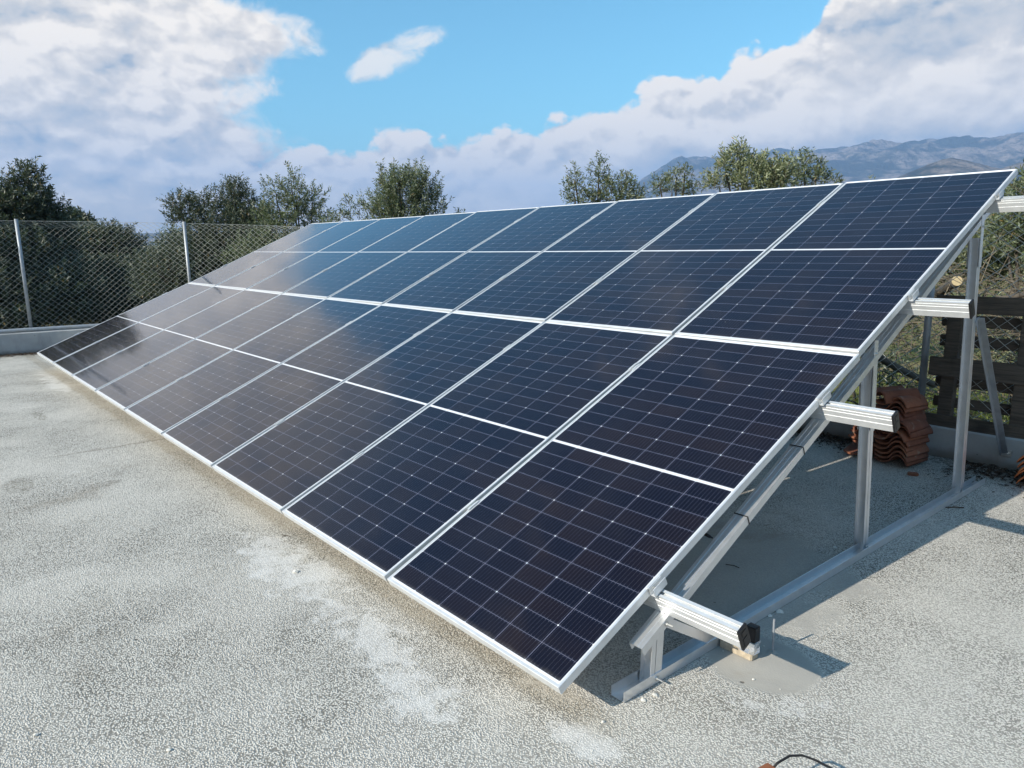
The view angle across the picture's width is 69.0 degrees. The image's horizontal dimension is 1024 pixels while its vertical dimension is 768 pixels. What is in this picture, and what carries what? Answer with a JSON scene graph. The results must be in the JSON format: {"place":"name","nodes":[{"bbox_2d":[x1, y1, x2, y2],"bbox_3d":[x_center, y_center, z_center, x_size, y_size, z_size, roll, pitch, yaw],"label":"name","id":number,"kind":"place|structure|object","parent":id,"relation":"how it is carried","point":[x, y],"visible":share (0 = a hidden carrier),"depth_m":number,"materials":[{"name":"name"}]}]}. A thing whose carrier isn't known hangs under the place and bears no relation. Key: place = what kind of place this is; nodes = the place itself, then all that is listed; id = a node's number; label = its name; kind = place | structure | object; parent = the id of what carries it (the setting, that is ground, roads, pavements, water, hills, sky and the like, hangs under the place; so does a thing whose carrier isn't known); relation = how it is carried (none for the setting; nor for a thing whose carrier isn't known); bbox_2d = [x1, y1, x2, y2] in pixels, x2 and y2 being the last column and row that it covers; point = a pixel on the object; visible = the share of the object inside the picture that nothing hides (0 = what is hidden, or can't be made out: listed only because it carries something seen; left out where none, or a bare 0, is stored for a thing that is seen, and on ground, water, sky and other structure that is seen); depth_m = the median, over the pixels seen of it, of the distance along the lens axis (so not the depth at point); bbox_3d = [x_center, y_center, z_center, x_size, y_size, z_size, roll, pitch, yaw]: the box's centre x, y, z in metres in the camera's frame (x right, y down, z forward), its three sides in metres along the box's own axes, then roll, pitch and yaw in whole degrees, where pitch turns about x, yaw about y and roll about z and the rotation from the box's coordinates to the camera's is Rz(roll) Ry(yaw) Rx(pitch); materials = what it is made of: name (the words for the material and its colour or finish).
{"place":"outdoors","nodes":[
{"label":"outdoors","id":0,"kind":"place"},
{"bbox_2d":[136,232,192,247],"bbox_3d":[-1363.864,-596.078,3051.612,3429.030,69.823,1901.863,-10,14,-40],"label":"hills","id":1,"kind":"structure","parent":0,"point":[151,238],"depth_m":3049.14,"materials":[{"name":"stone"}]},
{"bbox_2d":[0,353,1023,767],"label":"roof terrace","id":2,"kind":"structure","parent":0,"point":[226,633],"depth_m":3.18,"materials":[{"name":"grey concrete"}]},
{"bbox_2d":[0,328,1023,470],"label":"parapet wall","id":3,"kind":"structure","parent":2,"relation":"on","point":[982,448],"depth_m":5.72,"materials":[{"name":"grey concrete"}]},
{"bbox_2d":[0,324,97,332],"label":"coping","id":4,"kind":"object","parent":3,"relation":"on","point":[46,328],"visible":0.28,"depth_m":12.18,"materials":[{"name":"white concrete"}]},
{"bbox_2d":[0,211,1023,423],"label":"chain link fence","id":5,"kind":"object","parent":3,"relation":"on","point":[924,355],"visible":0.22,"depth_m":11.79,"materials":[{"name":"metal"}]},
{"bbox_2d":[925,295,1023,438],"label":"wooden pallet","id":6,"kind":"object","parent":3,"relation":"on","point":[945,369],"visible":0.7,"depth_m":5.48,"materials":[{"name":"brown wood"}]},
{"bbox_2d":[0,351,1023,497],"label":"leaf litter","id":7,"kind":"object","parent":2,"relation":"on","point":[988,470],"visible":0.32,"depth_m":5.42,"materials":[{"name":"brown plant"}]},
{"bbox_2d":[123,458,1012,765],"bbox_3d":[0.918,0.871,4.289,5.376,0.006,4.082,-10,14,-40],"label":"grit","id":8,"kind":"object","parent":2,"relation":"on","point":[417,656],"visible":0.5,"depth_m":3.10,"materials":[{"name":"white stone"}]},
{"bbox_2d":[874,453,927,466],"bbox_3d":[2.928,0.536,5.594,0.280,0.092,0.260,-8,15,-30],"label":"roof tile","id":9,"kind":"object","parent":8,"relation":"on","point":[895,457],"visible":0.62,"depth_m":5.53,"materials":[{"name":"ceramic"}]},
{"bbox_2d":[874,449,928,463],"bbox_3d":[2.913,0.508,5.561,0.280,0.092,0.260,-7,14,-29],"label":"roof tile","id":10,"kind":"object","parent":9,"relation":"on","point":[909,459],"visible":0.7,"depth_m":5.48,"materials":[{"name":"ceramic"}]},
{"bbox_2d":[874,445,928,457],"bbox_3d":[2.915,0.472,5.556,0.280,0.092,0.260,-7,11,-28],"label":"roof tile","id":11,"kind":"object","parent":10,"relation":"on","point":[922,450],"visible":0.67,"depth_m":5.49,"materials":[{"name":"ceramic"}]},
{"bbox_2d":[873,439,926,452],"bbox_3d":[2.901,0.436,5.561,0.280,0.092,0.260,-7,12,-31],"label":"roof tile","id":12,"kind":"object","parent":11,"relation":"on","point":[893,444],"visible":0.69,"depth_m":5.49,"materials":[{"name":"ceramic"}]},
{"bbox_2d":[875,435,929,447],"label":"roof tile","id":13,"kind":"object","parent":12,"relation":"on","point":[908,444],"visible":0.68,"depth_m":5.48,"materials":[{"name":"ceramic"}]},
{"bbox_2d":[873,429,927,442],"bbox_3d":[2.896,0.363,5.545,0.280,0.092,0.260,-7,11,-25],"label":"roof tile","id":14,"kind":"object","parent":13,"relation":"on","point":[903,434],"visible":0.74,"depth_m":5.45,"materials":[{"name":"ceramic"}]},
{"bbox_2d":[878,425,932,438],"bbox_3d":[2.938,0.328,5.545,0.280,0.092,0.260,-6,14,-28],"label":"roof tile","id":15,"kind":"object","parent":14,"relation":"on","point":[926,431],"visible":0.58,"depth_m":5.46,"materials":[{"name":"ceramic"}]},
{"bbox_2d":[900,418,928,433],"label":"roof tile","id":16,"kind":"object","parent":15,"relation":"on","point":[913,425],"visible":0.46,"depth_m":5.44,"materials":[{"name":"ceramic"}]},
{"bbox_2d":[893,410,926,420],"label":"roof tile","id":17,"kind":"object","parent":16,"relation":"on","point":[917,416],"visible":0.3,"depth_m":5.49,"materials":[{"name":"ceramic"}]},
{"bbox_2d":[886,405,925,417],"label":"roof tile","id":18,"kind":"object","parent":17,"relation":"on","point":[905,415],"visible":0.39,"depth_m":5.48,"materials":[{"name":"ceramic"}]},
{"bbox_2d":[876,400,928,412],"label":"roof tile","id":19,"kind":"object","parent":18,"relation":"on","point":[900,402],"visible":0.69,"depth_m":5.50,"materials":[{"name":"ceramic"}]},
{"bbox_2d":[876,394,927,408],"bbox_3d":[2.922,0.116,5.578,0.280,0.092,0.260,-5,15,-29],"label":"roof tile","id":20,"kind":"object","parent":19,"relation":"on","point":[909,402],"visible":0.78,"depth_m":5.49,"materials":[{"name":"ceramic"}]},
{"bbox_2d":[876,385,920,404],"bbox_3d":[2.881,0.059,5.614,0.280,0.092,0.260,-6,25,-5],"label":"roof tile","id":21,"kind":"object","parent":20,"relation":"on","point":[888,393],"visible":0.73,"depth_m":5.53,"materials":[{"name":"ceramic"}]},
{"bbox_2d":[720,622,760,660],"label":"anchor block","id":22,"kind":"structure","parent":2,"relation":"on","point":[750,652],"depth_m":3.01,"materials":[{"name":"beige concrete"}]},
{"bbox_2d":[767,619,779,655],"bbox_3d":[1.075,1.037,3.059,0.051,0.160,0.052,-10,14,-40],"label":"threaded rod","id":23,"kind":"object","parent":2,"relation":"on","point":[773,651],"visible":1,"depth_m":3.06,"materials":[{"name":"metal"}]},
{"bbox_2d":[611,213,989,702],"bbox_3d":[1.766,0.010,3.792,3.702,1.853,0.180,-10,14,-40],"label":"support frame","id":24,"kind":"object","parent":2,"relation":"on","point":[656,664],"visible":0.91,"depth_m":3.73,"materials":[{"name":"metal"}]},
{"bbox_2d":[643,589,750,650],"bbox_3d":[-2.735,0.110,6.673,0.082,0.173,10.930,-10,14,-39],"label":"mounting rail","id":25,"kind":"object","parent":24,"relation":"on","point":[716,624],"visible":0.3,"depth_m":2.70,"materials":[{"name":"metal"}]},
{"bbox_2d":[37,283,212,364],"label":"solar panel","id":26,"kind":"object","parent":25,"relation":"on","point":[87,337],"visible":0.94,"depth_m":10.40,"materials":[{"name":"glass"}]},
{"bbox_2d":[53,286,243,376],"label":"solar panel","id":27,"kind":"object","parent":25,"relation":"on","point":[95,353],"visible":0.92,"depth_m":9.54,"materials":[{"name":"glass"}]},
{"bbox_2d":[72,289,280,391],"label":"solar panel","id":28,"kind":"object","parent":25,"relation":"attached to","point":[110,369],"visible":0.93,"depth_m":8.66,"materials":[{"name":"glass"}]},
{"bbox_2d":[96,293,325,411],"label":"solar panel","id":29,"kind":"object","parent":25,"relation":"attached to","point":[123,393],"visible":0.94,"depth_m":7.80,"materials":[{"name":"glass"}]},
{"bbox_2d":[125,298,381,435],"bbox_3d":[-2.410,-0.250,7.026,2.278,0.037,1.134,-36,30,-30],"label":"solar panel","id":30,"kind":"object","parent":25,"relation":"attached to","point":[167,408],"visible":0.94,"depth_m":6.92,"materials":[{"name":"glass"}]},
{"bbox_2d":[352,451,362,459],"bbox_3d":[-0.945,0.444,4.566,0.070,0.020,0.037,-37,30,-30],"label":"clamp","id":31,"kind":"object","parent":25,"relation":"attached to","point":[356,455],"visible":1,"depth_m":4.56,"materials":[{"name":"metal"}]},
{"bbox_2d":[212,312,543,513],"bbox_3d":[-0.913,0.071,5.299,2.278,0.037,1.134,-37,30,-30],"label":"solar panel","id":32,"kind":"object","parent":25,"relation":"on","point":[280,467],"visible":0.93,"depth_m":5.17,"materials":[{"name":"glass"}]},
{"bbox_2d":[465,499,478,509],"bbox_3d":[-0.197,0.604,3.703,0.070,0.020,0.037,-37,30,-30],"label":"clamp","id":33,"kind":"object","parent":25,"relation":"attached to","point":[471,504],"visible":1,"depth_m":3.70,"materials":[{"name":"metal"}]},
{"bbox_2d":[387,334,859,694],"bbox_3d":[0.583,0.387,3.570,2.278,0.035,1.134,-37,30,-30],"label":"solar panel","id":34,"kind":"object","parent":25,"relation":"on","point":[547,563],"visible":1,"depth_m":3.38,"materials":[{"name":"glass"}]},
{"bbox_2d":[646,574,666,596],"bbox_3d":[0.553,0.771,2.844,0.078,0.037,0.036,-37,30,-30],"label":"end clamp","id":35,"kind":"object","parent":25,"relation":"attached to","point":[657,587],"visible":1,"depth_m":2.83,"materials":[{"name":"metal"}]},
{"bbox_2d":[810,401,899,432],"bbox_3d":[-1.824,-0.576,7.368,0.082,0.120,10.889,-10,14,-39],"label":"mounting rail","id":36,"kind":"object","parent":24,"relation":"on","point":[869,417],"visible":0.3,"depth_m":3.40,"materials":[{"name":"metal"}]},
{"bbox_2d":[162,304,451,468],"bbox_3d":[-1.662,-0.089,6.162,2.278,0.037,1.134,-37,30,-30],"label":"solar panel","id":37,"kind":"object","parent":36,"relation":"attached to","point":[221,429],"visible":0.93,"depth_m":6.05,"materials":[{"name":"glass"}]},
{"bbox_2d":[282,321,671,580],"bbox_3d":[-0.166,0.228,4.434,2.278,0.038,1.134,-37,30,-30],"label":"solar panel","id":38,"kind":"object","parent":36,"relation":"attached to","point":[388,505],"visible":0.96,"depth_m":4.28,"materials":[{"name":"glass"}]},
{"bbox_2d":[629,363,639,371],"bbox_3d":[0.721,-0.096,4.375,0.070,0.020,0.037,-37,30,-30],"label":"clamp","id":39,"kind":"object","parent":36,"relation":"attached to","point":[633,367],"visible":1,"depth_m":4.37,"materials":[{"name":"metal"}]},
{"bbox_2d":[815,390,830,405],"bbox_3d":[1.469,0.065,3.513,0.078,0.037,0.036,-38,30,-30],"label":"end clamp","id":40,"kind":"object","parent":36,"relation":"attached to","point":[824,396],"visible":1,"depth_m":3.50,"materials":[{"name":"metal"}]},
{"bbox_2d":[975,317,1011,456],"bbox_3d":[3.260,0.053,5.027,0.792,1.060,0.072,-10,14,-40],"label":"brace","id":41,"kind":"object","parent":24,"relation":"attached to","point":[990,378],"depth_m":5.02,"materials":[{"name":"metal"}]},
{"bbox_2d":[985,196,1023,212],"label":"mounting rail","id":42,"kind":"object","parent":24,"relation":"on","point":[1010,204],"visible":0.04,"depth_m":4.62,"materials":[{"name":"metal"}]},
{"bbox_2d":[454,193,715,321],"bbox_3d":[0.657,-1.135,6.446,2.278,0.036,1.134,-38,30,-30],"label":"solar panel","id":43,"kind":"object","parent":42,"relation":"attached to","point":[552,280],"visible":0.88,"depth_m":6.34,"materials":[{"name":"glass"}]},
{"bbox_2d":[547,183,843,335],"bbox_3d":[1.401,-0.986,5.577,2.278,0.037,1.134,-38,30,-30],"label":"solar panel","id":44,"kind":"object","parent":42,"relation":"attached to","point":[676,277],"visible":0.88,"depth_m":5.46,"materials":[{"name":"glass"}]},
{"bbox_2d":[993,189,1003,199],"bbox_3d":[3.039,-1.185,4.652,0.078,0.037,0.036,-39,30,-29],"label":"end clamp","id":45,"kind":"object","parent":42,"relation":"attached to","point":[998,194],"visible":1,"depth_m":4.64,"materials":[{"name":"metal"}]},
{"bbox_2d":[773,754,831,767],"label":"power lead","id":46,"kind":"object","parent":2,"relation":"on","point":[796,755],"visible":1,"depth_m":2.32,"materials":[{"name":"black rubber"}]},
{"bbox_2d":[843,442,875,454],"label":"roof tile","id":47,"kind":"object","parent":2,"relation":"on","point":[851,449],"visible":0.38,"depth_m":5.82,"materials":[{"name":"ceramic"}]},
{"bbox_2d":[852,436,887,445],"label":"roof tile","id":48,"kind":"object","parent":47,"relation":"on","point":[856,440],"visible":0.23,"depth_m":5.78,"materials":[{"name":"ceramic"}]},
{"bbox_2d":[848,429,877,438],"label":"roof tile","id":49,"kind":"object","parent":48,"relation":"on","point":[851,435],"visible":0.22,"depth_m":5.80,"materials":[{"name":"ceramic"}]},
{"bbox_2d":[850,428,883,434],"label":"roof tile","id":50,"kind":"object","parent":49,"relation":"on","point":[857,431],"visible":0.14,"depth_m":5.77,"materials":[{"name":"ceramic"}]},
{"bbox_2d":[853,426,876,454],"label":"roof tile","id":51,"kind":"object","parent":2,"relation":"on","point":[855,429],"visible":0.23,"depth_m":5.80,"materials":[{"name":"ceramic"}]},
{"bbox_2d":[907,472,918,475],"bbox_3d":[2.849,0.639,5.288,0.070,0.020,0.040,3,18,21],"label":"tile shard","id":52,"kind":"object","parent":2,"relation":"on","point":[913,473],"visible":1,"depth_m":5.28,"materials":[{"name":"ceramic"}]},
{"bbox_2d":[0,0,1023,233],"label":"sky","id":53,"kind":"structure","parent":0,"point":[124,103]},
{"bbox_2d":[1,247,1023,423],"bbox_3d":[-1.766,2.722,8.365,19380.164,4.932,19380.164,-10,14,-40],"label":"ground","id":54,"kind":"structure","parent":0,"point":[912,352],"depth_m":15.94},
{"bbox_2d":[0,254,96,327],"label":"olive shrub","id":55,"kind":"object","parent":54,"relation":"on","point":[71,258],"depth_m":18.89,"materials":[{"name":"green plant"}]},
{"bbox_2d":[0,155,118,329],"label":"olive tree","id":56,"kind":"object","parent":54,"relation":"on","point":[29,205],"visible":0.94,"depth_m":17.48,"materials":[{"name":"green plant"}]},
{"bbox_2d":[58,205,98,231],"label":"tree","id":57,"kind":"object","parent":54,"relation":"on","point":[76,212],"visible":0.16,"depth_m":48.80,"materials":[{"name":"green plant"}]},
{"bbox_2d":[60,252,141,324],"bbox_3d":[-11.140,-2.283,20.091,2.768,2.598,2.841,2,11,15],"label":"olive shrub","id":58,"kind":"object","parent":54,"relation":"on","point":[101,262],"visible":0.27,"depth_m":20.07,"materials":[{"name":"green plant"}]},
{"bbox_2d":[42,216,160,325],"bbox_3d":[-13.311,-3.523,24.397,4.972,3.999,5.116,-2,11,-8],"label":"olive tree","id":59,"kind":"object","parent":54,"relation":"on","point":[90,228],"visible":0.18,"depth_m":24.58,"materials":[{"name":"green plant"}]},
{"bbox_2d":[86,274,165,323],"bbox_3d":[-9.763,-2.019,19.616,2.801,2.216,2.252,-10,14,-40],"label":"olive shrub","id":60,"kind":"object","parent":54,"relation":"on","point":[118,303],"visible":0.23,"depth_m":18.99,"materials":[{"name":"green plant"}]},
{"bbox_2d":[132,249,193,305],"bbox_3d":[-8.488,-2.464,19.899,3.597,2.951,2.600,-10,14,-40],"label":"olive shrub","id":61,"kind":"object","parent":54,"relation":"on","point":[140,301],"visible":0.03,"depth_m":18.81,"materials":[{"name":"green plant"}]},
{"bbox_2d":[146,221,182,254],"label":"olive tree","id":62,"kind":"object","parent":54,"relation":"on","point":[164,229],"visible":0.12,"depth_m":28.24,"materials":[{"name":"green plant"}]},
{"bbox_2d":[122,172,286,301],"bbox_3d":[-7.273,-2.885,17.950,4.113,4.467,2.826,-10,14,-40],"label":"olive tree","id":63,"kind":"object","parent":54,"relation":"on","point":[232,212],"visible":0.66,"depth_m":17.61,"materials":[{"name":"green plant"}]},
{"bbox_2d":[214,160,338,263],"bbox_3d":[-5.322,-2.783,16.994,2.824,4.582,1.907,-10,14,-40],"label":"olive tree","id":64,"kind":"object","parent":54,"relation":"on","point":[265,211],"visible":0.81,"depth_m":16.90,"materials":[{"name":"green plant"}]},
{"bbox_2d":[317,192,370,222],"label":"olive tree","id":65,"kind":"object","parent":54,"relation":"on","point":[346,213],"visible":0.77,"depth_m":15.42,"materials":[{"name":"green plant"}]},
{"bbox_2d":[357,155,454,219],"bbox_3d":[-2.176,-2.404,15.339,1.755,4.400,1.532,-10,14,-40],"label":"olive tree","id":66,"kind":"object","parent":54,"relation":"on","point":[391,202],"visible":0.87,"depth_m":14.88,"materials":[{"name":"green plant"}]},
{"bbox_2d":[558,150,647,204],"bbox_3d":[1.846,-2.388,14.858,1.723,4.397,1.227,4,12,22],"label":"olive tree","id":67,"kind":"object","parent":54,"relation":"on","point":[599,194],"visible":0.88,"depth_m":14.42,"materials":[{"name":"green plant"}]},
{"bbox_2d":[643,161,708,197],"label":"olive tree","id":68,"kind":"object","parent":54,"relation":"on","point":[676,188],"visible":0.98,"depth_m":14.22,"materials":[{"name":"green plant"}]},
{"bbox_2d":[697,135,804,191],"bbox_3d":[4.013,-2.000,12.798,1.580,4.347,1.714,-10,14,-40],"label":"olive tree","id":69,"kind":"object","parent":54,"relation":"on","point":[779,170],"visible":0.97,"depth_m":12.22,"materials":[{"name":"green plant"}]},
{"bbox_2d":[785,146,845,186],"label":"olive tree","id":70,"kind":"object","parent":54,"relation":"on","point":[817,171],"visible":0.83,"depth_m":12.98,"materials":[{"name":"green plant"}]},
{"bbox_2d":[852,174,875,403],"bbox_3d":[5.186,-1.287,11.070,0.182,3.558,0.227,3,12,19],"label":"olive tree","id":71,"kind":"object","parent":54,"relation":"on","point":[854,395],"visible":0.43,"depth_m":11.32,"materials":[{"name":"green plant"}]},
{"bbox_2d":[831,315,936,407],"bbox_3d":[4.423,-0.081,9.146,1.983,1.956,1.402,-10,14,-40],"label":"olive tree","id":72,"kind":"object","parent":54,"relation":"on","point":[908,326],"visible":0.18,"depth_m":8.84,"materials":[{"name":"green plant"}]},
{"bbox_2d":[865,315,916,350],"bbox_3d":[3.718,-0.498,7.513,0.896,0.712,0.148,-1,11,-3],"label":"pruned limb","id":73,"kind":"object","parent":54,"relation":"on","point":[912,316],"visible":0.02,"depth_m":7.46,"materials":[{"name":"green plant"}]},
{"bbox_2d":[849,213,1023,423],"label":"brush pile","id":74,"kind":"object","parent":54,"relation":"on","point":[994,278],"visible":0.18,"depth_m":8.95,"materials":[{"name":"plant"}]},
{"bbox_2d":[878,354,936,387],"bbox_3d":[4.190,-0.237,8.123,0.950,0.592,0.118,-2,11,-4],"label":"pruned limb","id":75,"kind":"object","parent":74,"relation":"on","point":[903,370],"visible":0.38,"depth_m":8.13,"materials":[{"name":"brown plant"}]},
{"bbox_2d":[934,276,962,297],"bbox_3d":[5.108,-1.044,8.998,0.147,0.606,1.650,2,11,16],"label":"pruned log","id":76,"kind":"object","parent":74,"relation":"on","point":[955,284],"visible":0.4,"depth_m":8.32,"materials":[{"name":"brown wood"}]},
{"bbox_2d":[996,292,1023,297],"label":"pruned limb","id":77,"kind":"object","parent":74,"relation":"on","point":[1019,295],"visible":0.16,"depth_m":8.00,"materials":[{"name":"brown plant"}]},
{"bbox_2d":[930,291,1021,417],"bbox_3d":[5.988,-0.178,9.416,1.332,1.997,1.351,-10,14,-40],"label":"olive tree","id":78,"kind":"object","parent":54,"relation":"on","point":[999,356],"visible":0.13,"depth_m":9.27,"materials":[{"name":"green plant"}]},
{"bbox_2d":[935,213,1023,388],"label":"olive tree","id":79,"kind":"object","parent":54,"relation":"on","point":[997,265],"visible":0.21,"depth_m":11.75,"materials":[{"name":"green plant"}]},
{"bbox_2d":[975,160,1023,403],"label":"olive tree","id":80,"kind":"object","parent":54,"relation":"on","point":[1017,221],"visible":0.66,"depth_m":9.76,"materials":[{"name":"green plant"}]},
{"bbox_2d":[759,763,774,767],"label":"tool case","id":81,"kind":"object","parent":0,"point":[767,765],"visible":1,"depth_m":2.28,"materials":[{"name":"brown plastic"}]},
{"bbox_2d":[611,132,1023,201],"bbox_3d":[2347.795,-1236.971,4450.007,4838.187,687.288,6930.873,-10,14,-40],"label":"mountain","id":82,"kind":"structure","parent":0,"point":[881,159],"depth_m":4379.96,"materials":[{"name":"stone"}]},
{"bbox_2d":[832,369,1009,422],"bbox_3d":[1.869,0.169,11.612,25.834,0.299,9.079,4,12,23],"label":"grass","id":83,"kind":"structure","parent":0,"point":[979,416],"depth_m":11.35,"materials":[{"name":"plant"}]},
{"bbox_2d":[897,158,1023,222],"bbox_3d":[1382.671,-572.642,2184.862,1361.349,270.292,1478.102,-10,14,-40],"label":"foothill","id":84,"kind":"structure","parent":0,"point":[949,166],"depth_m":2254.43,"materials":[{"name":"stone"}]},
{"bbox_3d":[-1.537,-0.653,7.597,3.702,1.810,0.107,-10,14,-40],"label":"support frame","id":85,"kind":"object","parent":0,"visible":0},
{"bbox_2d":[897,298,974,318],"bbox_3d":[-1.139,-1.108,7.894,0.084,0.120,10.849,-10,14,-39],"label":"mounting rail","id":86,"kind":"object","parent":85,"relation":"on","point":[956,308],"visible":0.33,"depth_m":3.92,"materials":[{"name":"metal"}]},
{"bbox_2d":[190,222,341,285],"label":"solar panel","id":87,"kind":"object","parent":86,"relation":"on","point":[248,261],"visible":0.86,"depth_m":11.58,"materials":[{"name":"glass"}]},
{"bbox_2d":[216,219,379,289],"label":"solar panel","id":88,"kind":"object","parent":86,"relation":"on","point":[258,273],"visible":0.88,"depth_m":10.71,"materials":[{"name":"glass"}]},
{"bbox_2d":[248,216,422,293],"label":"solar panel","id":89,"kind":"object","parent":86,"relation":"attached to","point":[296,274],"visible":0.86,"depth_m":9.85,"materials":[{"name":"glass"}]},
{"bbox_2d":[283,212,475,297],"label":"solar panel","id":90,"kind":"object","parent":86,"relation":"attached to","point":[339,276],"visible":0.85,"depth_m":8.97,"materials":[{"name":"glass"}]},
{"bbox_2d":[328,207,538,303],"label":"solar panel","id":91,"kind":"object","parent":86,"relation":"attached to","point":[398,275],"visible":0.87,"depth_m":8.09,"materials":[{"name":"glass"}]},
{"bbox_2d":[384,201,616,311],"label":"solar panel","id":92,"kind":"object","parent":86,"relation":"attached to","point":[457,283],"visible":0.87,"depth_m":7.22,"materials":[{"name":"glass"}]},
{"bbox_2d":[722,283,732,289],"bbox_3d":[1.413,-0.638,4.879,0.070,0.020,0.037,-38,30,-29],"label":"clamp","id":93,"kind":"object","parent":86,"relation":"attached to","point":[727,285],"visible":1,"depth_m":4.88,"materials":[{"name":"metal"}]},
{"bbox_2d":[675,169,1017,355],"bbox_3d":[2.146,-0.838,4.707,2.278,0.038,1.134,-39,30,-29],"label":"solar panel","id":94,"kind":"object","parent":86,"relation":"on","point":[846,267],"visible":0.95,"depth_m":4.57,"materials":[{"name":"glass"}]},
{"bbox_2d":[906,288,918,300],"bbox_3d":[2.160,-0.481,4.015,0.078,0.037,0.036,-39,30,-29],"label":"end clamp","id":95,"kind":"object","parent":86,"relation":"attached to","point":[912,294],"visible":1,"depth_m":4.01,"materials":[{"name":"metal"}]}
]}

